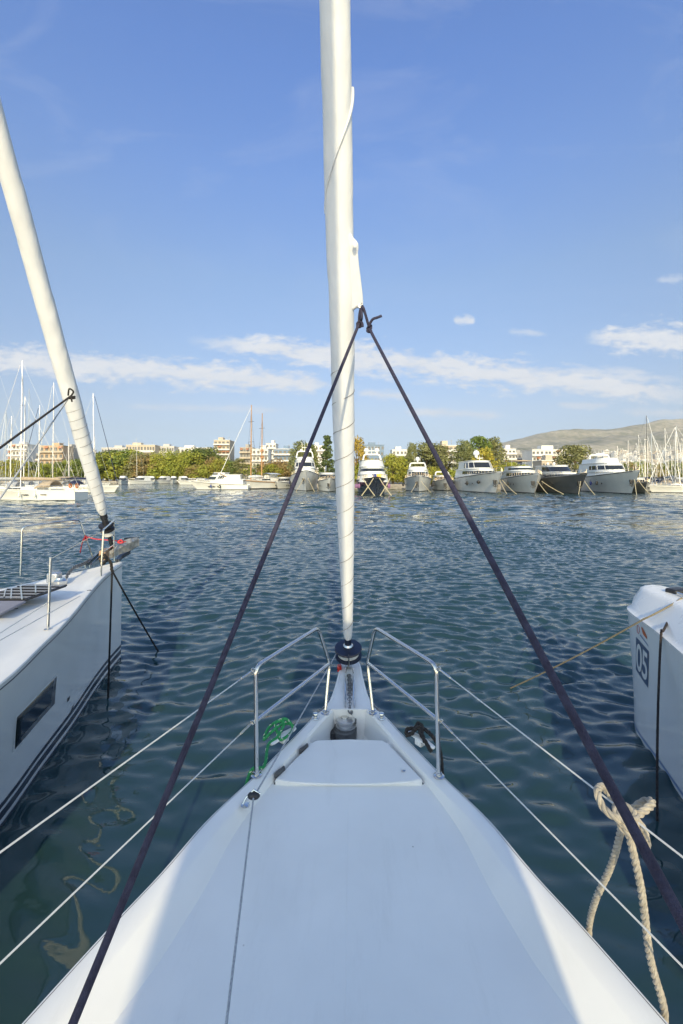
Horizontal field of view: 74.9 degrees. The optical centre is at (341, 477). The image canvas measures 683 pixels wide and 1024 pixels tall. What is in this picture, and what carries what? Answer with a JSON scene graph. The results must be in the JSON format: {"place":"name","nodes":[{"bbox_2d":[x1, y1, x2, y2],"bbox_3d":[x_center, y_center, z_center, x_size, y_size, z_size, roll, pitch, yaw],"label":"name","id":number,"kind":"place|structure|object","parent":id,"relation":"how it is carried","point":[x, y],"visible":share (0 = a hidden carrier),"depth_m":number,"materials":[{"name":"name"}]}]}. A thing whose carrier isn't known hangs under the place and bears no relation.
{"place":"outdoors","nodes":[
{"label":"outdoors","id":0,"kind":"place"},
{"bbox_2d":[18,480,499,483],"bbox_3d":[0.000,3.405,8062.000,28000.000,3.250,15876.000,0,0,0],"label":"ground","id":1,"kind":"structure","parent":0,"point":[317,483],"depth_m":178.33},
{"bbox_2d":[0,459,19,476],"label":"tree","id":2,"kind":"object","parent":1,"relation":"on","point":[7,462],"visible":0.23,"depth_m":271.91,"materials":[{"name":"green plant"}]},
{"bbox_2d":[1,460,36,476],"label":"tree","id":3,"kind":"object","parent":1,"relation":"on","point":[32,471],"visible":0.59,"depth_m":266.93,"materials":[{"name":"green plant"}]},
{"bbox_2d":[7,442,37,473],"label":"apartment building","id":4,"kind":"structure","parent":1,"relation":"on","point":[16,449],"depth_m":330.00,"materials":[{"name":"paint"}]},
{"bbox_2d":[34,463,63,477],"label":"tree","id":5,"kind":"object","parent":1,"relation":"on","point":[44,469],"visible":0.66,"depth_m":265.25,"materials":[{"name":"green plant"}]},
{"bbox_2d":[38,443,72,480],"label":"apartment building","id":6,"kind":"structure","parent":1,"relation":"on","point":[48,456],"depth_m":310.00,"materials":[{"name":"concrete"}]},
{"bbox_2d":[45,461,66,476],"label":"tree","id":7,"kind":"object","parent":1,"relation":"on","point":[58,464],"visible":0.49,"depth_m":268.12,"materials":[{"name":"green plant"}]},
{"bbox_2d":[55,459,79,476],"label":"tree","id":8,"kind":"object","parent":1,"relation":"on","point":[64,465],"visible":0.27,"depth_m":270.19,"materials":[{"name":"green plant"}]},
{"bbox_2d":[63,458,83,480],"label":"tree","id":9,"kind":"object","parent":1,"relation":"on","point":[76,462],"visible":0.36,"depth_m":267.26,"materials":[{"name":"green plant"}]},
{"bbox_2d":[95,450,120,480],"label":"tree","id":10,"kind":"object","parent":1,"relation":"on","point":[100,456],"visible":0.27,"depth_m":273.62,"materials":[{"name":"green plant"}]},
{"bbox_2d":[96,452,130,480],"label":"tree","id":11,"kind":"object","parent":1,"relation":"on","point":[100,465],"visible":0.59,"depth_m":270.49,"materials":[{"name":"green plant"}]},
{"bbox_2d":[101,445,125,479],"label":"apartment building","id":12,"kind":"structure","parent":1,"relation":"on","point":[119,447],"depth_m":390.00,"materials":[{"name":"paint"}]},
{"bbox_2d":[100,449,131,478],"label":"tree","id":13,"kind":"object","parent":1,"relation":"on","point":[121,455],"visible":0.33,"depth_m":273.45,"materials":[{"name":"green plant"}]},
{"bbox_2d":[106,449,142,479],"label":"tree","id":14,"kind":"object","parent":1,"relation":"on","point":[133,451],"visible":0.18,"depth_m":274.50,"materials":[{"name":"green plant"}]},
{"bbox_2d":[122,453,149,479],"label":"tree","id":15,"kind":"object","parent":1,"relation":"on","point":[131,458],"visible":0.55,"depth_m":265.83,"materials":[{"name":"green plant"}]},
{"bbox_2d":[125,443,159,461],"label":"apartment building","id":16,"kind":"structure","parent":1,"relation":"on","point":[146,449],"depth_m":380.00,"materials":[{"name":"grey concrete"}]},
{"bbox_2d":[127,453,157,479],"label":"tree","id":17,"kind":"object","parent":1,"relation":"on","point":[139,467],"visible":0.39,"depth_m":262.86,"materials":[{"name":"green plant"}]},
{"bbox_2d":[146,450,165,479],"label":"tree","id":18,"kind":"object","parent":1,"relation":"on","point":[153,457],"visible":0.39,"depth_m":262.86,"materials":[{"name":"green plant"}]},
{"bbox_2d":[145,462,181,478],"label":"shrub","id":19,"kind":"object","parent":1,"relation":"on","point":[158,472],"visible":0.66,"depth_m":257.59,"materials":[{"name":"green plant"}]},
{"bbox_2d":[153,447,184,476],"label":"tree","id":20,"kind":"object","parent":1,"relation":"on","point":[169,459],"visible":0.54,"depth_m":263.62,"materials":[{"name":"green plant"}]},
{"bbox_2d":[159,444,178,459],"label":"apartment building","id":21,"kind":"structure","parent":1,"relation":"on","point":[172,448],"depth_m":390.00,"materials":[{"name":"grey concrete"}]},
{"bbox_2d":[164,449,192,479],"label":"tree","id":22,"kind":"object","parent":1,"relation":"on","point":[180,461],"visible":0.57,"depth_m":264.55,"materials":[{"name":"green plant"}]},
{"bbox_2d":[171,450,206,475],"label":"tree","id":23,"kind":"object","parent":1,"relation":"on","point":[192,457],"visible":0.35,"depth_m":270.64,"materials":[{"name":"green plant"}]},
{"bbox_2d":[183,465,202,477],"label":"tree","id":24,"kind":"object","parent":1,"relation":"on","point":[188,470],"visible":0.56,"depth_m":261.16,"materials":[{"name":"green plant"}]},
{"bbox_2d":[186,464,215,478],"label":"shrub","id":25,"kind":"object","parent":1,"relation":"on","point":[204,474],"visible":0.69,"depth_m":259.05,"materials":[{"name":"green plant"}]},
{"bbox_2d":[189,446,215,465],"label":"tree","id":26,"kind":"object","parent":1,"relation":"on","point":[202,449],"visible":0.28,"depth_m":279.31,"materials":[{"name":"green plant"}]},
{"bbox_2d":[191,447,229,470],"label":"tree","id":27,"kind":"object","parent":1,"relation":"on","point":[218,457],"visible":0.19,"depth_m":280.58,"materials":[{"name":"green plant"}]},
{"bbox_2d":[203,459,233,475],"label":"tree","id":28,"kind":"object","parent":1,"relation":"on","point":[217,463],"visible":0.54,"depth_m":263.81,"materials":[{"name":"green plant"}]},
{"bbox_2d":[213,437,234,462],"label":"apartment building","id":29,"kind":"structure","parent":1,"relation":"on","point":[222,445],"depth_m":300.00,"materials":[{"name":"paint"}]},
{"bbox_2d":[226,458,249,478],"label":"tree","id":30,"kind":"object","parent":1,"relation":"on","point":[236,465],"visible":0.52,"depth_m":257.94,"materials":[{"name":"green plant"}]},
{"bbox_2d":[239,444,255,478],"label":"apartment building","id":31,"kind":"structure","parent":1,"relation":"on","point":[244,454],"depth_m":259.94,"materials":[{"name":"paint"}]},
{"bbox_2d":[252,445,271,472],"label":"apartment building","id":32,"kind":"structure","parent":1,"relation":"on","point":[267,455],"depth_m":250.00,"materials":[{"name":"concrete"}]},
{"bbox_2d":[257,464,284,476],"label":"tree","id":33,"kind":"object","parent":1,"relation":"on","point":[269,468],"visible":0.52,"depth_m":152.25,"materials":[{"name":"green plant"}]},
{"bbox_2d":[266,440,277,462],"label":"apartment building","id":34,"kind":"structure","parent":1,"relation":"on","point":[272,445],"depth_m":289.97,"materials":[{"name":"grey concrete"}]},
{"bbox_2d":[274,445,293,466],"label":"apartment building","id":35,"kind":"structure","parent":1,"relation":"on","point":[282,454],"depth_m":260.00,"materials":[{"name":"grey concrete"}]},
{"bbox_2d":[273,461,294,476],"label":"tree","id":36,"kind":"object","parent":1,"relation":"on","point":[282,466],"visible":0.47,"depth_m":152.38,"materials":[{"name":"green plant"}]},
{"bbox_2d":[286,440,309,473],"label":"tree","id":37,"kind":"object","parent":1,"relation":"on","point":[298,447],"visible":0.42,"depth_m":139.17,"materials":[{"name":"green plant"}]},
{"bbox_2d":[305,443,319,472],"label":"tree","id":38,"kind":"object","parent":1,"relation":"on","point":[314,451],"visible":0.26,"depth_m":144.88,"materials":[{"name":"green plant"}]},
{"bbox_2d":[314,443,325,480],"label":"apartment building","id":39,"kind":"structure","parent":1,"relation":"on","point":[319,450],"depth_m":299.94,"materials":[{"name":"paint"}]},
{"bbox_2d":[317,435,334,479],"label":"tree","id":40,"kind":"object","parent":1,"relation":"on","point":[327,454],"visible":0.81,"depth_m":137.25,"materials":[{"name":"green plant"}]},
{"bbox_2d":[354,435,369,481],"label":"tree","id":41,"kind":"object","parent":1,"relation":"on","point":[360,452],"visible":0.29,"depth_m":138.87,"materials":[{"name":"plant"}]},
{"bbox_2d":[360,442,383,459],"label":"apartment building","id":42,"kind":"structure","parent":1,"relation":"on","point":[370,445],"depth_m":330.00,"materials":[{"name":"grey concrete"}]},
{"bbox_2d":[382,453,408,483],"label":"tree","id":43,"kind":"object","parent":1,"relation":"on","point":[389,459],"visible":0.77,"depth_m":133.17,"materials":[{"name":"green plant"}]},
{"bbox_2d":[390,447,410,480],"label":"apartment building","id":44,"kind":"structure","parent":1,"relation":"on","point":[398,451],"depth_m":299.94,"materials":[{"name":"grey concrete"}]},
{"bbox_2d":[405,442,418,469],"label":"tree","id":45,"kind":"object","parent":1,"relation":"on","point":[412,453],"visible":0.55,"depth_m":139.25,"materials":[{"name":"green plant"}]},
{"bbox_2d":[407,442,450,474],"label":"tree","id":46,"kind":"object","parent":1,"relation":"on","point":[425,452],"visible":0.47,"depth_m":139.50,"materials":[{"name":"green plant"}]},
{"bbox_2d":[427,466,442,483],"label":"shrub","id":47,"kind":"object","parent":1,"relation":"on","point":[432,471],"visible":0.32,"depth_m":130.64,"materials":[{"name":"green plant"}]},
{"bbox_2d":[424,444,454,471],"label":"tree","id":48,"kind":"object","parent":1,"relation":"on","point":[446,450],"visible":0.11,"depth_m":145.97,"materials":[{"name":"green plant"}]},
{"bbox_2d":[440,440,457,470],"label":"apartment building","id":49,"kind":"structure","parent":1,"relation":"on","point":[451,447],"depth_m":189.94,"materials":[{"name":"concrete"}]},
{"bbox_2d":[450,439,473,470],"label":"tree","id":50,"kind":"object","parent":1,"relation":"on","point":[466,452],"visible":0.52,"depth_m":136.90,"materials":[{"name":"green plant"}]},
{"bbox_2d":[462,435,495,461],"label":"tree","id":51,"kind":"object","parent":1,"relation":"on","point":[479,441],"visible":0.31,"depth_m":141.06,"materials":[{"name":"green plant"}]},
{"bbox_2d":[471,446,500,469],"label":"tree","id":52,"kind":"object","parent":1,"relation":"on","point":[483,453],"visible":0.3,"depth_m":131.05,"materials":[{"name":"plant"}]},
{"bbox_2d":[486,436,510,471],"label":"tree","id":53,"kind":"object","parent":1,"relation":"on","point":[496,444],"visible":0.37,"depth_m":143.62,"materials":[{"name":"green plant"}]},
{"bbox_2d":[494,445,516,464],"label":"apartment building","id":54,"kind":"structure","parent":1,"relation":"on","point":[511,454],"depth_m":230.00,"materials":[{"name":"concrete"}]},
{"bbox_2d":[522,445,571,469],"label":"apartment building","id":55,"kind":"structure","parent":1,"relation":"on","point":[535,454],"depth_m":215.00,"materials":[{"name":"concrete"}]},
{"bbox_2d":[532,454,563,469],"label":"apartment building","id":56,"kind":"structure","parent":1,"relation":"on","point":[546,459],"depth_m":172.40,"materials":[{"name":"paint"}]},
{"bbox_2d":[552,443,595,472],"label":"tree","id":57,"kind":"object","parent":1,"relation":"on","point":[576,454],"visible":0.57,"depth_m":124.50,"materials":[{"name":"green plant"}]},
{"bbox_2d":[0,483,682,1023],"bbox_3d":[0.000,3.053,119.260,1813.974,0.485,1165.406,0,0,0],"label":"water","id":58,"kind":"structure","parent":0,"point":[580,569],"depth_m":6.93,"materials":[{"name":"teal liquid"}]},
{"bbox_2d":[0,414,18,485],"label":"moored sailboat","id":59,"kind":"object","parent":58,"relation":"on","point":[5,455],"visible":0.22,"depth_m":103.92,"materials":[{"name":"white plastic"}]},
{"bbox_2d":[0,377,28,487],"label":"moored sailboat","id":60,"kind":"object","parent":58,"relation":"on","point":[15,484],"visible":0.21,"depth_m":69.93,"materials":[{"name":"white plastic"}]},
{"bbox_2d":[0,416,43,485],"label":"moored sailboat","id":61,"kind":"object","parent":58,"relation":"on","point":[13,458],"visible":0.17,"depth_m":89.86,"materials":[{"name":"white plastic"}]},
{"bbox_2d":[18,397,43,483],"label":"moored sailboat","id":62,"kind":"object","parent":58,"relation":"on","point":[36,482],"visible":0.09,"depth_m":117.07,"materials":[{"name":"white plastic"}]},
{"bbox_2d":[0,398,73,488],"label":"moored sailboat","id":63,"kind":"object","parent":58,"relation":"on","point":[30,485],"visible":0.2,"depth_m":79.78,"materials":[{"name":"white plastic"}]},
{"bbox_2d":[0,361,87,500],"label":"moored sailboat","id":64,"kind":"object","parent":58,"relation":"on","point":[42,491],"visible":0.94,"depth_m":60.29,"materials":[{"name":"white plastic"}]},
{"bbox_2d":[19,405,68,486],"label":"moored sailboat","id":65,"kind":"object","parent":58,"relation":"on","point":[39,446],"visible":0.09,"depth_m":97.97,"materials":[{"name":"white plastic"}]},
{"bbox_2d":[34,383,77,483],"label":"moored sailboat","id":66,"kind":"object","parent":58,"relation":"on","point":[53,386],"visible":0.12,"depth_m":111.85,"materials":[{"name":"white plastic"}]},
{"bbox_2d":[58,438,74,486],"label":"moored sailboat","id":67,"kind":"object","parent":58,"relation":"on","point":[64,483],"visible":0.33,"depth_m":100.75,"materials":[{"name":"white plastic"}]},
{"bbox_2d":[0,98,138,827],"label":"sailing yacht","id":68,"kind":"object","parent":58,"relation":"on","point":[54,639],"visible":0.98,"depth_m":5.30,"materials":[{"name":"white plastic"}]},
{"bbox_2d":[0,399,68,499],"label":"rope","id":69,"kind":"object","parent":68,"relation":"attached to","point":[21,467],"visible":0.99,"depth_m":5.17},
{"bbox_2d":[0,388,75,448],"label":"rope","id":70,"kind":"object","parent":68,"relation":"attached to","point":[71,397],"visible":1,"depth_m":5.44,"materials":[{"name":"fabric"}]},
{"bbox_2d":[99,553,113,571],"bbox_3d":[-3.562,1.287,6.740,0.221,0.306,0.111,0,0,-16],"label":"rope","id":71,"kind":"object","parent":68,"relation":"attached to","point":[106,557],"visible":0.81,"depth_m":6.73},
{"bbox_2d":[107,572,112,697],"bbox_3d":[-3.288,2.285,6.330,0.030,1.800,0.609,0,0,-22],"label":"rope","id":72,"kind":"object","parent":68,"relation":"hanging from","point":[109,655],"visible":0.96,"depth_m":6.33,"materials":[{"name":"fabric"}]},
{"bbox_2d":[113,572,158,650],"bbox_3d":[-3.363,2.307,7.395,0.030,1.763,1.154,0,0,16],"label":"rope","id":73,"kind":"object","parent":68,"relation":"attached to","point":[131,605],"visible":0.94,"depth_m":7.28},
{"bbox_2d":[59,393,118,492],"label":"moored sailboat","id":74,"kind":"object","parent":58,"relation":"on","point":[109,488],"visible":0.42,"depth_m":91.82,"materials":[{"name":"white plastic"}]},
{"bbox_2d":[128,476,151,483],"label":"motor yacht","id":75,"kind":"object","parent":58,"relation":"on","point":[142,480],"visible":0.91,"depth_m":224.46,"materials":[{"name":"white plastic"}]},
{"bbox_2d":[155,476,169,483],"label":"motor yacht","id":76,"kind":"object","parent":58,"relation":"on","point":[163,479],"visible":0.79,"depth_m":244.23,"materials":[{"name":"white plastic"}]},
{"bbox_2d":[197,472,229,481],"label":"motor yacht","id":77,"kind":"object","parent":58,"relation":"on","point":[215,476],"visible":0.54,"depth_m":163.10,"materials":[{"name":"white plastic"}]},
{"bbox_2d":[189,474,249,489],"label":"motor yacht","id":78,"kind":"object","parent":58,"relation":"on","point":[231,482],"visible":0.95,"depth_m":115.67,"materials":[{"name":"white plastic"}]},
{"bbox_2d":[220,405,278,488],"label":"schooner","id":79,"kind":"object","parent":58,"relation":"on","point":[266,481],"visible":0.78,"depth_m":123.45,"materials":[{"name":"white wood"}]},
{"bbox_2d":[275,477,291,488],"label":"motor yacht","id":80,"kind":"object","parent":58,"relation":"on","point":[282,482],"visible":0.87,"depth_m":125.84,"materials":[{"name":"white plastic"}]},
{"bbox_2d":[289,447,318,490],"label":"motor yacht","id":81,"kind":"object","parent":58,"relation":"on","point":[308,472],"visible":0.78,"depth_m":109.39,"materials":[{"name":"white plastic"}]},
{"bbox_2d":[318,472,335,491],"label":"motor yacht","id":82,"kind":"object","parent":58,"relation":"on","point":[326,482],"visible":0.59,"depth_m":101.10,"materials":[{"name":"white plastic"}]},
{"bbox_2d":[0,0,682,1023],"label":"sailing yacht","id":83,"kind":"object","parent":58,"relation":"on","point":[390,876],"visible":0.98,"depth_m":1.80,"materials":[{"name":"grey"}]},
{"bbox_2d":[68,307,363,1023],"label":"rope","id":84,"kind":"object","parent":83,"relation":"attached to","point":[99,958],"visible":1,"depth_m":1.22,"materials":[{"name":"fabric"}]},
{"bbox_2d":[245,717,293,784],"bbox_3d":[-0.443,1.709,2.654,0.161,0.386,0.461,0,0,25],"label":"rope","id":85,"kind":"object","parent":83,"relation":"attached to","point":[282,722],"visible":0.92,"depth_m":2.73,"materials":[{"name":"green"}]},
{"bbox_2d":[225,654,335,1023],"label":"furling line","id":86,"kind":"object","parent":83,"relation":"attached to","point":[234,956],"visible":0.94,"depth_m":1.78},
{"bbox_2d":[404,721,443,773],"bbox_3d":[0.508,1.655,2.698,0.118,0.266,0.271,0,0,-45],"label":"rope","id":87,"kind":"object","parent":83,"relation":"attached to","point":[419,727],"visible":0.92,"depth_m":2.72,"materials":[{"name":"fabric"}]},
{"bbox_2d":[361,305,682,934],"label":"rope","id":88,"kind":"object","parent":83,"relation":"attached to","point":[658,875],"visible":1,"depth_m":0.91,"materials":[{"name":"fabric"}]},
{"bbox_2d":[586,782,668,1023],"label":"rope","id":89,"kind":"object","parent":83,"relation":"attached to","point":[642,807],"visible":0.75,"depth_m":1.38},
{"bbox_2d":[355,448,389,494],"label":"motor yacht","id":90,"kind":"object","parent":58,"relation":"on","point":[369,471],"visible":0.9,"depth_m":85.01,"materials":[{"name":"white plastic"}]},
{"bbox_2d":[402,456,433,491],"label":"motor yacht","id":91,"kind":"object","parent":58,"relation":"on","point":[416,475],"visible":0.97,"depth_m":102.86,"materials":[{"name":"white plastic"}]},
{"bbox_2d":[431,471,453,490],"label":"motor yacht","id":92,"kind":"object","parent":58,"relation":"on","point":[440,482],"visible":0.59,"depth_m":109.72,"materials":[{"name":"white plastic"}]},
{"bbox_2d":[454,450,502,492],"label":"motor yacht","id":93,"kind":"object","parent":58,"relation":"on","point":[479,475],"visible":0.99,"depth_m":96.58,"materials":[{"name":"white plastic"}]},
{"bbox_2d":[500,460,541,492],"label":"motor yacht","id":94,"kind":"object","parent":58,"relation":"on","point":[522,479],"visible":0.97,"depth_m":93.26,"materials":[{"name":"white plastic"}]},
{"bbox_2d":[534,462,586,493],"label":"motor yacht","id":95,"kind":"object","parent":58,"relation":"on","point":[563,478],"visible":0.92,"depth_m":90.69,"materials":[{"name":"metal"}]},
{"bbox_2d":[578,449,639,493],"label":"motor yacht","id":96,"kind":"object","parent":58,"relation":"on","point":[608,475],"visible":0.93,"depth_m":92.45,"materials":[{"name":"white plastic"}]},
{"bbox_2d":[632,478,650,492],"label":"motor yacht","id":97,"kind":"object","parent":58,"relation":"on","point":[639,486],"visible":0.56,"depth_m":90.36,"materials":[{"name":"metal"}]},
{"bbox_2d":[628,415,665,484],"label":"moored sailboat","id":98,"kind":"object","parent":58,"relation":"on","point":[646,439],"visible":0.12,"depth_m":106.64,"materials":[{"name":"white plastic"}]},
{"bbox_2d":[632,433,673,491],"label":"moored sailboat","id":99,"kind":"object","parent":58,"relation":"on","point":[647,478],"visible":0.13,"depth_m":98.97,"materials":[{"name":"white plastic"}]},
{"bbox_2d":[627,585,682,798],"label":"sailing yacht","id":100,"kind":"object","parent":58,"relation":"on","point":[648,600],"visible":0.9,"depth_m":4.79,"materials":[{"name":"white"}]},
{"bbox_2d":[510,597,682,687],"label":"rope","id":101,"kind":"object","parent":100,"relation":"attached to","point":[647,617],"visible":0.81,"depth_m":5.27,"materials":[{"name":"fabric"}]},
{"bbox_2d":[655,622,667,820],"bbox_3d":[3.289,2.259,4.500,1.664,1.852,0.133,0,0,-45],"label":"rope","id":102,"kind":"object","parent":100,"relation":"hanging from","point":[657,721],"visible":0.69,"depth_m":4.21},
{"bbox_2d":[648,426,682,492],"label":"moored sailboat","id":103,"kind":"object","parent":58,"relation":"on","point":[672,488],"visible":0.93,"depth_m":93.03,"materials":[{"name":"white plastic"}]},
{"bbox_2d":[651,433,679,482],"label":"moored sailboat","id":104,"kind":"object","parent":58,"relation":"on","point":[660,477],"visible":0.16,"depth_m":113.14,"materials":[{"name":"metal"}]},
{"bbox_2d":[654,433,682,484],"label":"moored sailboat","id":105,"kind":"object","parent":58,"relation":"on","point":[668,481],"visible":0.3,"depth_m":109.69,"materials":[{"name":"metal"}]},
{"bbox_2d":[0,0,682,474],"label":"sky","id":106,"kind":"structure","parent":0,"point":[518,164],"materials":[{"name":"blue"}]},
{"bbox_2d":[1,419,682,476],"bbox_3d":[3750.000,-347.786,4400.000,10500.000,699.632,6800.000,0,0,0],"label":"hills","id":107,"kind":"structure","parent":0,"point":[596,440],"depth_m":4707.72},
{"bbox_2d":[317,484,500,488],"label":"quay","id":108,"kind":"structure","parent":0,"point":[396,486],"depth_m":126.18,"materials":[{"name":"concrete"}]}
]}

